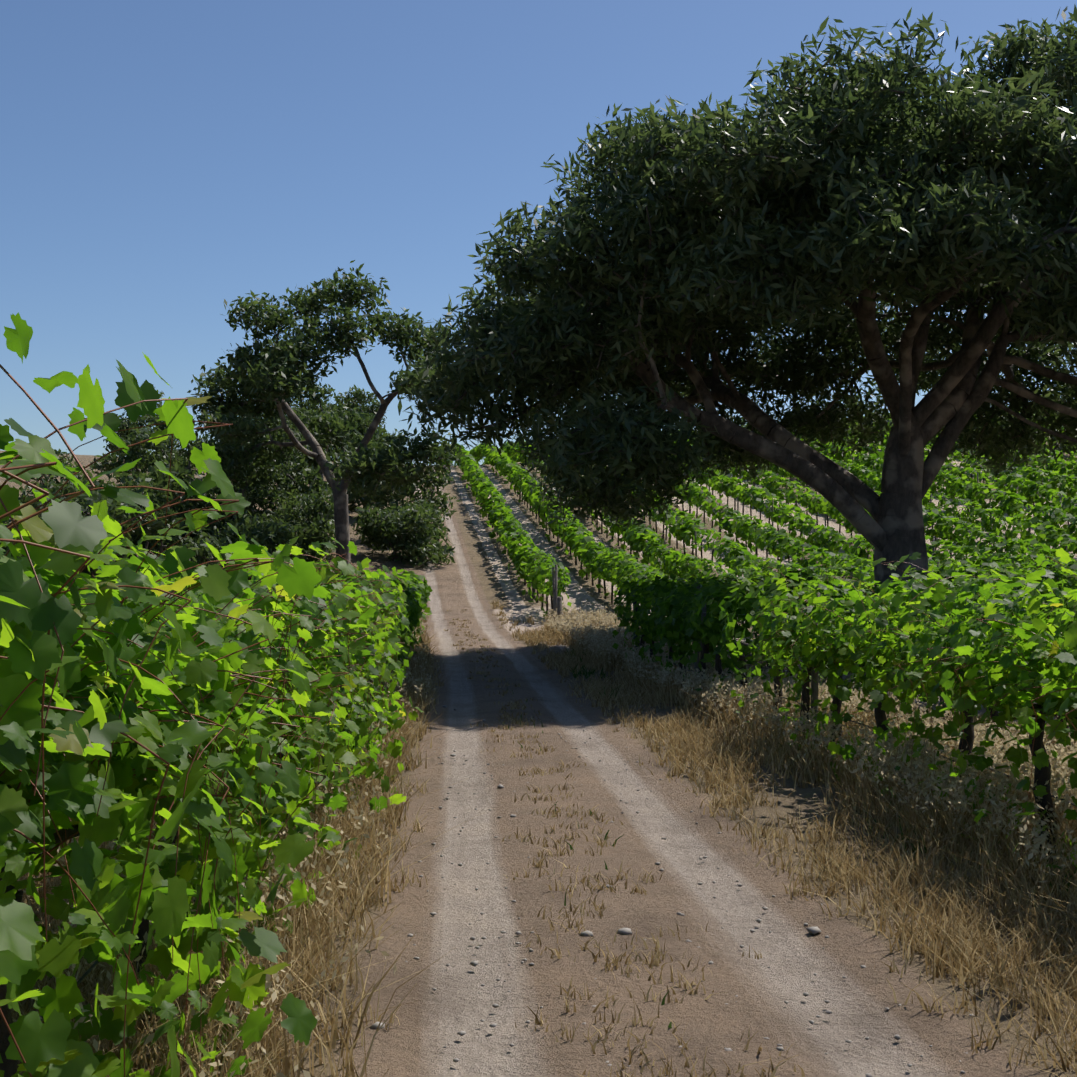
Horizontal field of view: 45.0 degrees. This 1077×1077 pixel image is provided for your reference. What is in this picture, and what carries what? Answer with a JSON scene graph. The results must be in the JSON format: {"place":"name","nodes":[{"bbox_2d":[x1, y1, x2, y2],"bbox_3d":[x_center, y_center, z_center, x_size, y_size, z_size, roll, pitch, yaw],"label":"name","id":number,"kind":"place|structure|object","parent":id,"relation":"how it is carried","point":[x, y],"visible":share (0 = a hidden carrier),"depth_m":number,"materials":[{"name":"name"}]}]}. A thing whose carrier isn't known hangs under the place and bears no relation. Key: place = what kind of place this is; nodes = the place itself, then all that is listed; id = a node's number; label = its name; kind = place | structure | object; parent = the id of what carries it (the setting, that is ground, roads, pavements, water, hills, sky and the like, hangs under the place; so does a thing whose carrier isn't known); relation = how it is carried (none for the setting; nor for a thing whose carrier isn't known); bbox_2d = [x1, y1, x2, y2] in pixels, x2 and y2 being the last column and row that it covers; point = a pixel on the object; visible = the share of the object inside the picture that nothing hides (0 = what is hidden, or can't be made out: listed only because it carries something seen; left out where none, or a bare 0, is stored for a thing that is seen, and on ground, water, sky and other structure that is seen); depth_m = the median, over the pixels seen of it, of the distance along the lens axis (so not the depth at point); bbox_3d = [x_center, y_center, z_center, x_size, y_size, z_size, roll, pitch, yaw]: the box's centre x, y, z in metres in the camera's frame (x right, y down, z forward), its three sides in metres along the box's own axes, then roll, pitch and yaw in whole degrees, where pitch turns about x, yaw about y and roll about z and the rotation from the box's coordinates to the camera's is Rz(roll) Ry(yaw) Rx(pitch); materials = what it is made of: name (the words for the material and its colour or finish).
{"place":"outdoors","nodes":[
{"label":"outdoors","id":0,"kind":"place"},
{"bbox_2d":[0,437,1076,1076],"bbox_3d":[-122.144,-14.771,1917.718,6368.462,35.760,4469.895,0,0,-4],"label":"ground","id":1,"kind":"structure","parent":0,"point":[474,579],"depth_m":7.57,"materials":[{"name":"brown soil"}]},
{"bbox_2d":[0,260,481,581],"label":"hill trees","id":2,"kind":"object","parent":1,"relation":"on","point":[265,525],"depth_m":55.42,"materials":[{"name":"green plant"}]},
{"bbox_2d":[0,312,1076,1076],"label":"vine leaves","id":3,"kind":"object","parent":1,"relation":"on","point":[72,788],"visible":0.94,"depth_m":4.16,"materials":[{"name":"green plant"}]},
{"bbox_2d":[0,462,1076,1076],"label":"vine trunks","id":4,"kind":"object","parent":1,"relation":"on","point":[1042,776],"depth_m":10.48,"materials":[{"name":"brown wood"}]},
{"bbox_2d":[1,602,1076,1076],"bbox_3d":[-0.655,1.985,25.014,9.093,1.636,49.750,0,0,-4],"label":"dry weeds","id":5,"kind":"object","parent":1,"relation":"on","point":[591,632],"visible":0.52,"depth_m":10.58,"materials":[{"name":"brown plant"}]},
{"bbox_2d":[40,663,1076,1020],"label":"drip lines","id":6,"kind":"object","parent":1,"relation":"on","point":[88,971],"visible":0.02,"depth_m":8.78,"materials":[{"name":"black plastic"}]},
{"bbox_2d":[42,407,1076,725],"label":"vine leaves","id":7,"kind":"object","parent":1,"relation":"on","point":[670,611],"visible":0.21,"depth_m":53.23,"materials":[{"name":"green plant"}]},
{"bbox_2d":[178,441,1066,740],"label":"vineyard posts","id":8,"kind":"object","parent":1,"relation":"on","point":[700,653],"depth_m":43.80,"materials":[{"name":"brown wood"}]},
{"bbox_2d":[369,700,974,1076],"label":"track stones","id":9,"kind":"object","parent":1,"relation":"on","point":[810,930],"visible":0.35,"depth_m":7.03,"materials":[{"name":"beige stone"}]},
{"bbox_2d":[397,5,1076,616],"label":"gum tree","id":10,"kind":"object","parent":1,"relation":"on","point":[849,149],"depth_m":25.41,"materials":[{"name":"green plant"}]},
{"bbox_2d":[469,639,1076,1027],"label":"green weeds","id":11,"kind":"object","parent":1,"relation":"on","point":[571,847],"visible":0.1,"depth_m":9.53,"materials":[{"name":"green plant"}]},
{"bbox_2d":[0,0,1076,465],"label":"sky","id":12,"kind":"structure","parent":0,"point":[163,162],"materials":[{"name":"blue"}]},
{"bbox_2d":[11,599,1076,1076],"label":"dry grass","id":13,"kind":"structure","parent":0,"point":[1003,879],"depth_m":7.83,"materials":[{"name":"beige plant"}]}
]}

